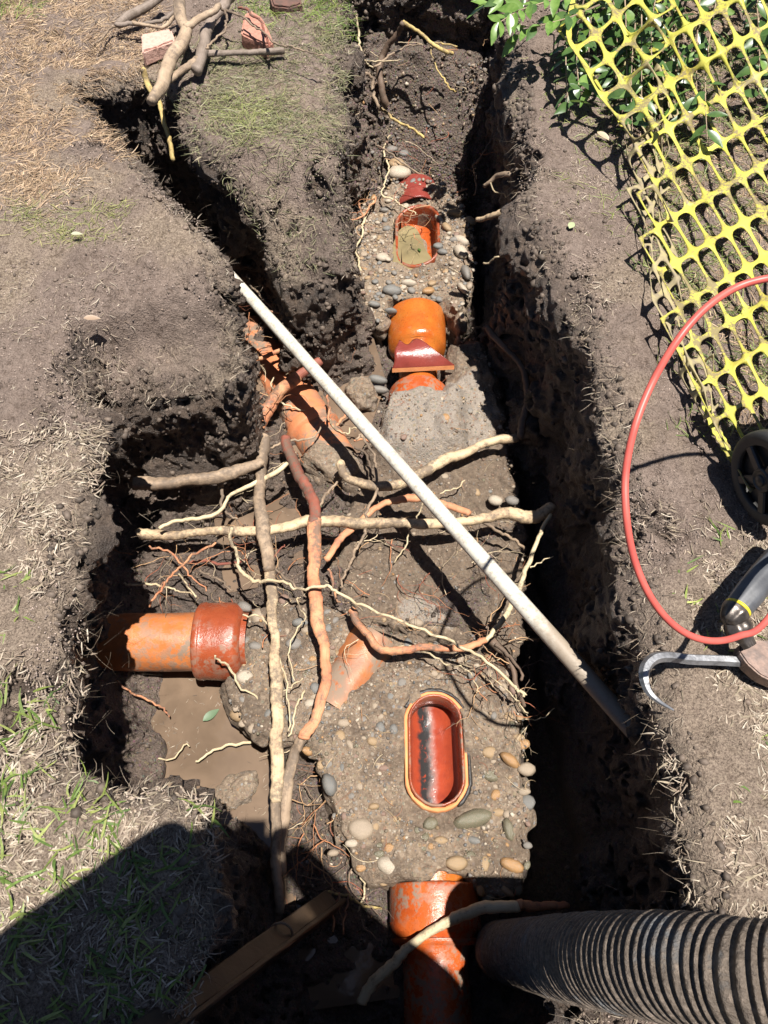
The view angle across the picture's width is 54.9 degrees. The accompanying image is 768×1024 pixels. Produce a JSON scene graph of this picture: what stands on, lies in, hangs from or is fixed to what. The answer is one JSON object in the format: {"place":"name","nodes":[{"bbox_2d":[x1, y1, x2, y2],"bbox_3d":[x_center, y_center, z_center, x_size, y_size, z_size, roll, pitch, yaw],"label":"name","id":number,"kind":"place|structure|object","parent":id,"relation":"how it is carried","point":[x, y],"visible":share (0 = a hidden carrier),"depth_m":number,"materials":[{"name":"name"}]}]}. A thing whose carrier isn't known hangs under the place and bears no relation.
{"place":"outdoors","nodes":[
{"label":"outdoors","id":0,"kind":"place"},
{"bbox_2d":[0,189,135,248],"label":"grass","id":1,"kind":"structure","parent":0,"point":[66,230],"depth_m":2.05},
{"bbox_2d":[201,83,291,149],"bbox_3d":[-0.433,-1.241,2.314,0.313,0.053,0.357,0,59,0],"label":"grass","id":2,"kind":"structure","parent":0,"point":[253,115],"depth_m":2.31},
{"bbox_2d":[0,0,767,1023],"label":"trench ground","id":3,"kind":"structure","parent":0,"point":[570,824],"depth_m":1.98,"materials":[{"name":"soil"}]},
{"bbox_2d":[0,566,178,1023],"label":"grass","id":4,"kind":"structure","parent":3,"relation":"on","point":[3,880],"depth_m":1.21,"materials":[{"name":"plant"}]},
{"bbox_2d":[15,788,229,1023],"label":"grass","id":5,"kind":"structure","parent":3,"relation":"on","point":[111,920],"depth_m":1.20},
{"bbox_2d":[116,680,169,716],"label":"root","id":6,"kind":"object","parent":3,"relation":"attached to","point":[141,696],"visible":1,"depth_m":2.07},
{"bbox_2d":[114,11,173,27],"bbox_3d":[-0.803,-1.664,2.506,0.215,0.017,0.053,-22,62,-12],"label":"branch","id":7,"kind":"object","parent":3,"relation":"on","point":[129,23],"visible":0.83,"depth_m":2.50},
{"bbox_2d":[141,29,174,65],"bbox_3d":[-0.749,-1.544,2.458,0.117,0.052,0.117,-15,61,-9],"label":"broken brick","id":8,"kind":"object","parent":3,"relation":"on","point":[156,45],"visible":0.78,"depth_m":2.44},
{"bbox_2d":[132,15,174,29],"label":"branch","id":9,"kind":"object","parent":8,"relation":"on","point":[168,23],"visible":0.91,"depth_m":2.47,"materials":[{"name":"brown plant"}]},
{"bbox_2d":[123,582,197,597],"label":"root","id":10,"kind":"object","parent":3,"relation":"attached to","point":[141,584],"visible":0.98,"depth_m":2.15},
{"bbox_2d":[149,545,206,591],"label":"root","id":11,"kind":"object","parent":3,"relation":"attached to","point":[175,557],"visible":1,"depth_m":2.16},
{"bbox_2d":[148,542,215,607],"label":"root","id":12,"kind":"object","parent":3,"relation":"on","point":[178,568],"visible":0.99,"depth_m":2.15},
{"bbox_2d":[0,0,364,43],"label":"grass","id":13,"kind":"structure","parent":3,"relation":"on","point":[268,7],"depth_m":2.62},
{"bbox_2d":[132,458,263,490],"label":"root","id":14,"kind":"object","parent":3,"relation":"on","point":[224,474],"visible":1,"depth_m":2.15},
{"bbox_2d":[151,671,273,901],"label":"puddle water","id":15,"kind":"structure","parent":3,"relation":"on","point":[178,689],"depth_m":2.08,"materials":[{"name":"liquid"}]},
{"bbox_2d":[95,602,251,680],"bbox_3d":[-0.680,0.371,2.112,0.597,0.222,0.222,0,59,0],"label":"side pipe","id":16,"kind":"object","parent":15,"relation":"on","point":[200,637],"visible":0.62,"depth_m":2.03,"materials":[{"name":"orange ceramic"}]},
{"bbox_2d":[195,741,253,761],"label":"root","id":17,"kind":"object","parent":15,"relation":"on","point":[224,746],"visible":0.93,"depth_m":2.04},
{"bbox_2d":[191,0,234,75],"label":"branch","id":18,"kind":"object","parent":3,"relation":"on","point":[202,52],"visible":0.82,"depth_m":2.43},
{"bbox_2d":[171,55,197,82],"bbox_3d":[-0.638,-1.409,2.354,0.024,0.025,0.156,29,64,16],"label":"branch","id":19,"kind":"object","parent":18,"relation":"on","point":[181,70],"visible":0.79,"depth_m":2.35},
{"bbox_2d":[147,0,192,105],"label":"branch","id":20,"kind":"object","parent":19,"relation":"on","point":[176,49],"visible":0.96,"depth_m":2.33,"materials":[{"name":"brown plant"}]},
{"bbox_2d":[183,2,221,28],"bbox_3d":[-0.592,-1.622,2.423,0.031,0.026,0.178,30,64,16],"label":"branch","id":21,"kind":"object","parent":20,"relation":"attached to","point":[193,22],"visible":0.98,"depth_m":2.42,"materials":[{"name":"brown plant"}]},
{"bbox_2d":[189,559,248,565],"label":"root","id":22,"kind":"object","parent":3,"relation":"on","point":[216,563],"visible":0.87,"depth_m":2.21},
{"bbox_2d":[135,515,308,539],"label":"root","id":23,"kind":"object","parent":3,"relation":"attached to","point":[278,528],"visible":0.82,"depth_m":2.15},
{"bbox_2d":[158,462,288,529],"bbox_3d":[-0.455,-0.035,2.163,0.421,0.016,0.055,-29,64,-16],"label":"root","id":24,"kind":"object","parent":3,"relation":"on","point":[282,467],"visible":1,"depth_m":2.15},
{"bbox_2d":[215,770,258,809],"bbox_3d":[-0.403,0.763,2.020,0.122,0.076,0.104,0,59,0],"label":"cement lump","id":25,"kind":"object","parent":3,"relation":"on","point":[239,789],"visible":0.92,"depth_m":2.00,"materials":[{"name":"concrete"}]},
{"bbox_2d":[132,890,345,1023],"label":"timber batten","id":26,"kind":"object","parent":3,"relation":"on","point":[243,966],"visible":0.95,"depth_m":1.38,"materials":[{"name":"wood"}]},
{"bbox_2d":[208,47,284,56],"bbox_3d":[-0.453,-1.506,2.424,0.255,0.024,0.025,-3,59,-2],"label":"branch","id":27,"kind":"object","parent":3,"relation":"on","point":[253,52],"visible":0.99,"depth_m":2.42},
{"bbox_2d":[149,10,360,229],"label":"grass","id":28,"kind":"structure","parent":3,"relation":"on","point":[280,98],"depth_m":2.37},
{"bbox_2d":[140,67,174,161],"bbox_3d":[-0.725,-1.292,2.401,0.036,0.193,0.244,-20,61,-11],"label":"branch","id":29,"kind":"object","parent":28,"relation":"on","point":[146,80],"visible":0.82,"depth_m":2.41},
{"bbox_2d":[241,11,273,58],"bbox_3d":[-0.439,-1.611,2.502,0.094,0.055,0.239,-18,61,-10],"label":"broken brick","id":30,"kind":"object","parent":3,"relation":"on","point":[253,38],"visible":0.6,"depth_m":2.47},
{"bbox_2d":[238,6,270,47],"bbox_3d":[-0.413,-1.601,2.434,0.042,0.012,0.274,-24,62,-13],"label":"branch","id":31,"kind":"object","parent":30,"relation":"on","point":[255,17],"visible":0.98,"depth_m":2.45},
{"bbox_2d":[220,7,323,56],"bbox_3d":[-0.384,-1.549,2.391,0.472,0.012,0.054,36,66,19],"label":"branch","id":32,"kind":"object","parent":30,"relation":"on","point":[249,22],"visible":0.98,"depth_m":2.38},
{"bbox_2d":[205,8,227,49],"bbox_3d":[-0.534,-1.575,2.407,0.047,0.013,0.253,4,59,2],"label":"branch","id":33,"kind":"object","parent":32,"relation":"on","point":[218,35],"visible":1,"depth_m":2.39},
{"bbox_2d":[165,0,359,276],"bbox_3d":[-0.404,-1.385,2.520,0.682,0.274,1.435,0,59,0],"label":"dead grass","id":34,"kind":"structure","parent":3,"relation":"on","point":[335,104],"depth_m":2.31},
{"bbox_2d":[253,433,274,571],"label":"root","id":35,"kind":"object","parent":3,"relation":"attached to","point":[263,529],"visible":0.94,"depth_m":2.13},
{"bbox_2d":[264,571,284,802],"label":"root","id":36,"kind":"object","parent":3,"relation":"on","point":[276,739],"visible":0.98,"depth_m":1.87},
{"bbox_2d":[242,614,290,731],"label":"root","id":37,"kind":"object","parent":36,"relation":"attached to","point":[247,616],"visible":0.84,"depth_m":1.92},
{"bbox_2d":[270,802,284,915],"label":"root","id":38,"kind":"object","parent":3,"relation":"attached to","point":[275,853],"visible":1,"depth_m":1.72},
{"bbox_2d":[262,371,301,427],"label":"root","id":39,"kind":"object","parent":3,"relation":"on","point":[292,380],"visible":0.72,"depth_m":2.45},
{"bbox_2d":[296,357,322,378],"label":"root","id":40,"kind":"object","parent":39,"relation":"on","point":[302,372],"visible":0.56,"depth_m":2.44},
{"bbox_2d":[269,0,302,15],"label":"broken brick","id":41,"kind":"object","parent":3,"relation":"on","point":[276,6],"visible":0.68,"depth_m":2.58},
{"bbox_2d":[280,734,307,874],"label":"root","id":42,"kind":"object","parent":3,"relation":"on","point":[297,746],"visible":0.71,"depth_m":1.81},
{"bbox_2d":[287,596,306,680],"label":"root","id":43,"kind":"object","parent":3,"relation":"on","point":[294,635],"visible":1,"depth_m":1.99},
{"bbox_2d":[241,316,356,455],"bbox_3d":[-0.340,-0.420,2.633,0.190,0.224,0.759,-26,63,-14],"label":"buried pipe","id":44,"kind":"object","parent":3,"relation":"in","point":[309,420],"visible":0.59,"depth_m":2.50,"materials":[{"name":"ceramic"}]},
{"bbox_2d":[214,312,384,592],"bbox_3d":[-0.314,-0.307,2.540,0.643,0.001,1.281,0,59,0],"label":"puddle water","id":45,"kind":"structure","parent":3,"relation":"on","point":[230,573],"depth_m":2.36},
{"bbox_2d":[280,435,320,521],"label":"root","id":46,"kind":"object","parent":3,"relation":"attached to","point":[300,477],"visible":0.97,"depth_m":2.23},
{"bbox_2d":[298,518,331,739],"bbox_3d":[-0.176,0.287,1.980,0.081,0.026,0.635,-1,59,0],"label":"root","id":47,"kind":"object","parent":3,"relation":"on","point":[309,728],"visible":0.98,"depth_m":1.96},
{"bbox_2d":[113,34,560,934],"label":"fine roots","id":48,"kind":"object","parent":3,"relation":"on","point":[243,552],"visible":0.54,"depth_m":2.08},
{"bbox_2d":[275,860,399,1009],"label":"puddle water","id":49,"kind":"structure","parent":3,"relation":"on","point":[353,982],"depth_m":1.74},
{"bbox_2d":[328,890,381,909],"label":"root","id":50,"kind":"object","parent":3,"relation":"on","point":[356,901],"visible":0.84,"depth_m":1.77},
{"bbox_2d":[340,433,378,587],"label":"root","id":51,"kind":"object","parent":3,"relation":"attached to","point":[368,505],"visible":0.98,"depth_m":2.18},
{"bbox_2d":[343,376,377,411],"bbox_3d":[-0.079,-0.403,2.580,0.114,0.133,0.142,-24,62,-14],"label":"cement lump","id":52,"kind":"object","parent":3,"relation":"on","point":[360,393],"visible":0.82,"depth_m":2.54,"materials":[{"name":"concrete"}]},
{"bbox_2d":[187,150,535,935],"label":"root hairs","id":53,"kind":"object","parent":3,"relation":"on","point":[401,602],"visible":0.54,"depth_m":2.16},
{"bbox_2d":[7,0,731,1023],"bbox_3d":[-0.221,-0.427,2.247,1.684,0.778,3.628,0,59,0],"label":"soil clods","id":54,"kind":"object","parent":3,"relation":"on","point":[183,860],"visible":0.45,"depth_m":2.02,"materials":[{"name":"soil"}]},
{"bbox_2d":[38,26,704,1023],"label":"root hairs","id":55,"kind":"object","parent":3,"relation":"on","point":[102,612],"visible":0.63,"depth_m":1.56},
{"bbox_2d":[39,15,706,1022],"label":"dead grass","id":56,"kind":"structure","parent":3,"relation":"on","point":[101,469],"depth_m":1.58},
{"bbox_2d":[365,72,381,110],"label":"root","id":57,"kind":"object","parent":3,"relation":"hanging from","point":[379,108],"visible":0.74,"depth_m":2.94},
{"bbox_2d":[219,594,536,901],"bbox_3d":[-0.042,0.633,2.014,0.926,0.289,0.683,13,60,7],"label":"concrete bed","id":58,"kind":"object","parent":3,"relation":"on","point":[448,858],"visible":0.68,"depth_m":1.89,"materials":[{"name":"concrete"}]},
{"bbox_2d":[214,655,257,698],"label":"root","id":59,"kind":"object","parent":58,"relation":"on","point":[231,671],"visible":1,"depth_m":1.97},
{"bbox_2d":[326,625,394,708],"bbox_3d":[-0.083,0.453,2.066,0.156,0.162,0.239,25,63,14],"label":"junction pipe","id":60,"kind":"object","parent":58,"relation":"in","point":[364,665],"visible":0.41,"depth_m":2.01,"materials":[{"name":"ceramic"}]},
{"bbox_2d":[411,871,463,881],"bbox_3d":[0.123,0.887,1.823,0.150,0.151,0.170,0,59,0],"label":"pipe spigot","id":61,"kind":"object","parent":58,"relation":"on","point":[441,876],"visible":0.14,"depth_m":1.76,"materials":[{"name":"orange ceramic"}]},
{"bbox_2d":[404,688,472,812],"bbox_3d":[0.136,0.628,1.927,0.171,0.117,0.473,0,59,0],"label":"inspection opening","id":62,"kind":"object","parent":58,"relation":"in","point":[437,758],"visible":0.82,"depth_m":1.95,"materials":[{"name":"orange ceramic"}]},
{"bbox_2d":[488,638,525,706],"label":"root","id":63,"kind":"object","parent":58,"relation":"on","point":[512,666],"visible":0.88,"depth_m":1.97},
{"bbox_2d":[369,374,387,384],"bbox_3d":[-0.021,-0.463,2.599,0.068,0.038,0.032,10,59,5],"label":"stone","id":64,"kind":"object","parent":3,"relation":"on","point":[379,379],"visible":0.87,"depth_m":2.59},
{"bbox_2d":[229,49,529,941],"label":"gravel","id":65,"kind":"structure","parent":3,"relation":"on","point":[393,673],"depth_m":2.08,"materials":[{"name":"gravel"}]},
{"bbox_2d":[86,101,676,1014],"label":"root hairs","id":66,"kind":"object","parent":3,"relation":"on","point":[232,801],"visible":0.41,"depth_m":1.79},
{"bbox_2d":[0,0,767,451],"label":"dead grass","id":67,"kind":"structure","parent":3,"relation":"on","point":[82,62],"depth_m":2.30,"materials":[{"name":"plant"}]},
{"bbox_2d":[94,26,115,43],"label":"branch","id":68,"kind":"object","parent":67,"relation":"on","point":[104,35],"visible":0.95,"depth_m":2.48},
{"bbox_2d":[115,0,163,28],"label":"branch","id":69,"kind":"object","parent":68,"relation":"on","point":[140,10],"visible":0.89,"depth_m":2.53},
{"bbox_2d":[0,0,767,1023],"bbox_3d":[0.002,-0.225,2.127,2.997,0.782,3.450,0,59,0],"label":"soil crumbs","id":70,"kind":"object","parent":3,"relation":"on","point":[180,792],"visible":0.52,"depth_m":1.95,"materials":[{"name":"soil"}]},
{"bbox_2d":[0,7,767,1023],"bbox_3d":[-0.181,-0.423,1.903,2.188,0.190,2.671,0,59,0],"label":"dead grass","id":71,"kind":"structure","parent":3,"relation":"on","point":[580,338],"depth_m":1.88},
{"bbox_2d":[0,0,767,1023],"bbox_3d":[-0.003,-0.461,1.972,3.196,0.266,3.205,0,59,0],"label":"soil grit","id":72,"kind":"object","parent":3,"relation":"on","point":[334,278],"visible":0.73,"depth_m":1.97,"materials":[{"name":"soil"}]},
{"bbox_2d":[376,20,404,108],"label":"root","id":73,"kind":"object","parent":3,"relation":"on","point":[385,102],"visible":0.97,"depth_m":2.89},
{"bbox_2d":[324,494,471,561],"bbox_3d":[0.024,0.020,2.155,0.440,0.086,0.136,-14,60,-8],"label":"root","id":74,"kind":"object","parent":3,"relation":"attached to","point":[345,533],"visible":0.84,"depth_m":2.15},
{"bbox_2d":[381,107,424,138],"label":"root","id":75,"kind":"object","parent":3,"relation":"on","point":[402,124],"visible":0.96,"depth_m":2.98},
{"bbox_2d":[300,339,528,663],"bbox_3d":[0.091,-0.086,2.401,0.731,0.354,1.223,0,59,0],"label":"concrete bed","id":76,"kind":"object","parent":3,"relation":"on","point":[468,379],"visible":0.63,"depth_m":2.31,"materials":[{"name":"concrete"}]},
{"bbox_2d":[302,443,360,483],"bbox_3d":[-0.170,-0.149,2.410,0.196,0.132,0.147,0,59,0],"label":"cement lump","id":77,"kind":"object","parent":76,"relation":"on","point":[326,457],"visible":0.76,"depth_m":2.36,"materials":[{"name":"concrete"}]},
{"bbox_2d":[228,527,526,697],"bbox_3d":[-0.055,0.277,1.945,0.921,0.015,0.119,25,63,14],"label":"root","id":78,"kind":"object","parent":76,"relation":"on","point":[471,651],"visible":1,"depth_m":1.96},
{"bbox_2d":[388,375,444,402],"bbox_3d":[0.120,-0.314,2.534,0.210,0.210,0.240,0,59,0],"label":"clay pipe","id":79,"kind":"object","parent":76,"relation":"in","point":[408,382],"visible":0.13,"depth_m":2.50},
{"bbox_2d":[470,513,525,550],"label":"root","id":80,"kind":"object","parent":76,"relation":"on","point":[493,528],"visible":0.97,"depth_m":2.16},
{"bbox_2d":[353,165,477,347],"bbox_3d":[0.115,-0.975,2.938,0.528,0.334,0.843,0,59,0],"label":"gravel bed","id":81,"kind":"object","parent":3,"relation":"on","point":[457,322],"visible":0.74,"depth_m":2.79,"materials":[{"name":"gravel"}]},
{"bbox_2d":[355,200,373,271],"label":"root","id":82,"kind":"object","parent":81,"relation":"on","point":[360,239],"visible":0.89,"depth_m":2.87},
{"bbox_2d":[380,135,415,214],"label":"root","id":83,"kind":"object","parent":81,"relation":"on","point":[382,195],"visible":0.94,"depth_m":2.96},
{"bbox_2d":[394,204,439,269],"bbox_3d":[0.130,-1.059,2.923,0.177,0.147,0.348,0,59,0],"label":"inspection opening","id":84,"kind":"object","parent":81,"relation":"in","point":[430,236],"visible":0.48,"depth_m":2.96,"materials":[{"name":"orange ceramic"}]},
{"bbox_2d":[392,226,430,268],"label":"muddy water","id":85,"kind":"structure","parent":84,"relation":"in","point":[405,239],"depth_m":2.87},
{"bbox_2d":[397,174,435,204],"bbox_3d":[0.127,-1.276,3.076,0.208,0.216,0.149,-4,60,-3],"label":"red pipe","id":86,"kind":"object","parent":3,"relation":"on","point":[416,190],"visible":0.3,"depth_m":2.98,"materials":[{"name":"red ceramic"}]},
{"bbox_2d":[388,298,445,378],"bbox_3d":[0.121,-0.538,2.665,0.216,0.216,0.440,0,59,0],"label":"clay pipe","id":87,"kind":"object","parent":3,"relation":"on","point":[414,318],"visible":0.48,"depth_m":2.65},
{"bbox_2d":[392,338,453,372],"bbox_3d":[0.135,-0.540,2.545,0.214,0.056,0.109,0,59,0],"label":"pipe sherd","id":88,"kind":"object","parent":87,"relation":"on","point":[416,354],"visible":1,"depth_m":2.53,"materials":[{"name":"red ceramic"}]},
{"bbox_2d":[348,606,486,654],"bbox_3d":[0.079,0.345,1.980,0.385,0.026,0.114,12,60,7],"label":"root","id":89,"kind":"object","parent":3,"relation":"on","point":[353,612],"visible":0.97,"depth_m":1.97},
{"bbox_2d":[400,645,479,691],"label":"root","id":90,"kind":"object","parent":89,"relation":"attached to","point":[433,656],"visible":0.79,"depth_m":1.96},
{"bbox_2d":[336,434,518,490],"bbox_3d":[0.147,-0.146,2.271,0.579,0.035,0.135,-9,60,-6],"label":"root","id":91,"kind":"object","parent":3,"relation":"on","point":[431,467],"visible":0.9,"depth_m":2.26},
{"bbox_2d":[403,20,453,54],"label":"root","id":92,"kind":"object","parent":3,"relation":"attached to","point":[430,42],"visible":1,"depth_m":2.80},
{"bbox_2d":[234,272,631,742],"bbox_3d":[0.001,-0.176,2.076,0.045,0.099,2.010,-31,64,-17],"label":"pole","id":93,"kind":"object","parent":3,"relation":"on","point":[590,681],"visible":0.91,"depth_m":1.91,"materials":[{"name":"white paint"}]},
{"bbox_2d":[390,881,481,1023],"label":"clay pipe","id":94,"kind":"object","parent":3,"relation":"on","point":[436,980],"visible":0.88,"depth_m":1.67,"materials":[{"name":"ceramic"}]},
{"bbox_2d":[321,502,555,529],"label":"root","id":95,"kind":"object","parent":3,"relation":"attached to","point":[521,516],"visible":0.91,"depth_m":2.13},
{"bbox_2d":[356,900,520,1005],"bbox_3d":[0.110,0.955,1.637,0.406,0.132,0.070,-24,62,-14],"label":"root","id":96,"kind":"object","parent":3,"relation":"attached to","point":[394,962],"visible":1,"depth_m":1.64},
{"bbox_2d":[472,127,496,195],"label":"root","id":97,"kind":"object","parent":3,"relation":"hanging from","point":[476,162],"visible":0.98,"depth_m":2.75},
{"bbox_2d":[475,209,500,221],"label":"root","id":98,"kind":"object","parent":3,"relation":"attached to","point":[493,215],"visible":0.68,"depth_m":2.35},
{"bbox_2d":[483,171,512,187],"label":"root","id":99,"kind":"object","parent":3,"relation":"on","point":[494,177],"visible":0.98,"depth_m":2.43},
{"bbox_2d":[485,325,529,439],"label":"root","id":100,"kind":"object","parent":3,"relation":"attached to","point":[516,359],"visible":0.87,"depth_m":2.39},
{"bbox_2d":[494,643,523,680],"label":"root","id":101,"kind":"object","parent":3,"relation":"attached to","point":[512,659],"visible":1,"depth_m":1.97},
{"bbox_2d":[486,513,551,641],"bbox_3d":[0.380,0.182,2.043,0.034,0.070,0.422,26,63,15],"label":"root","id":102,"kind":"object","parent":3,"relation":"attached to","point":[501,621],"visible":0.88,"depth_m":2.03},
{"bbox_2d":[467,0,599,57],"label":"laurel shrub","id":103,"kind":"object","parent":3,"relation":"on","point":[551,21],"visible":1,"depth_m":2.24,"materials":[{"name":"green plant"}]},
{"bbox_2d":[515,899,569,912],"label":"root","id":104,"kind":"object","parent":3,"relation":"attached to","point":[528,906],"visible":0.98,"depth_m":1.65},
{"bbox_2d":[474,909,767,1023],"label":"suction hose","id":105,"kind":"object","parent":3,"relation":"on","point":[659,966],"visible":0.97,"depth_m":0.90,"materials":[{"name":"grey plastic"}]},
{"bbox_2d":[550,0,691,133],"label":"laurel shrub","id":106,"kind":"object","parent":3,"relation":"on","point":[603,17],"visible":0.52,"depth_m":2.31,"materials":[{"name":"green plant"}]},
{"bbox_2d":[556,0,767,491],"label":"safety net","id":107,"kind":"object","parent":3,"relation":"on","point":[665,88],"visible":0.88,"depth_m":2.05,"materials":[{"name":"yellow plastic"}]},
{"bbox_2d":[639,651,740,710],"bbox_3d":[0.569,0.283,1.363,0.223,0.034,0.103,-23,62,-13],"label":"pry bar","id":108,"kind":"object","parent":3,"relation":"on","point":[649,662],"visible":0.96,"depth_m":1.36,"materials":[{"name":"metal"}]},
{"bbox_2d":[620,0,767,147],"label":"laurel shrub","id":109,"kind":"object","parent":3,"relation":"on","point":[703,47],"visible":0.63,"depth_m":2.30,"materials":[{"name":"green plant"}]},
{"bbox_2d":[672,516,767,802],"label":"grass","id":110,"kind":"structure","parent":3,"relation":"on","point":[717,609],"depth_m":1.48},
{"bbox_2d":[720,548,767,686],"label":"hand tool","id":111,"kind":"object","parent":3,"relation":"on","point":[744,600],"visible":0.9,"depth_m":1.35,"materials":[{"name":"rubber"}]},
{"bbox_2d":[731,429,767,525],"bbox_3d":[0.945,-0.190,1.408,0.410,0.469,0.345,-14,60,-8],"label":"wheel","id":112,"kind":"object","parent":3,"relation":"on","point":[749,460],"visible":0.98,"depth_m":1.51,"materials":[{"name":"black rubber"}]},
{"bbox_2d":[0,414,767,1023],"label":"dead grass","id":113,"kind":"structure","parent":0,"point":[126,824],"depth_m":1.26,"materials":[{"name":"plant"}]},
{"bbox_2d":[523,49,638,235],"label":"grass","id":114,"kind":"structure","parent":0,"point":[618,167],"depth_m":2.24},
{"bbox_2d":[575,0,767,459],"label":"grass","id":115,"kind":"structure","parent":0,"point":[695,150],"depth_m":2.07,"materials":[{"name":"plant"}]},
{"label":"lawn","id":116,"kind":"structure","parent":0,"visible":0},
{"bbox_2d":[621,275,767,644],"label":"air hose","id":117,"kind":"object","parent":116,"relation":"on","point":[692,321],"visible":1,"depth_m":1.04,"materials":[{"name":"red rubber"}]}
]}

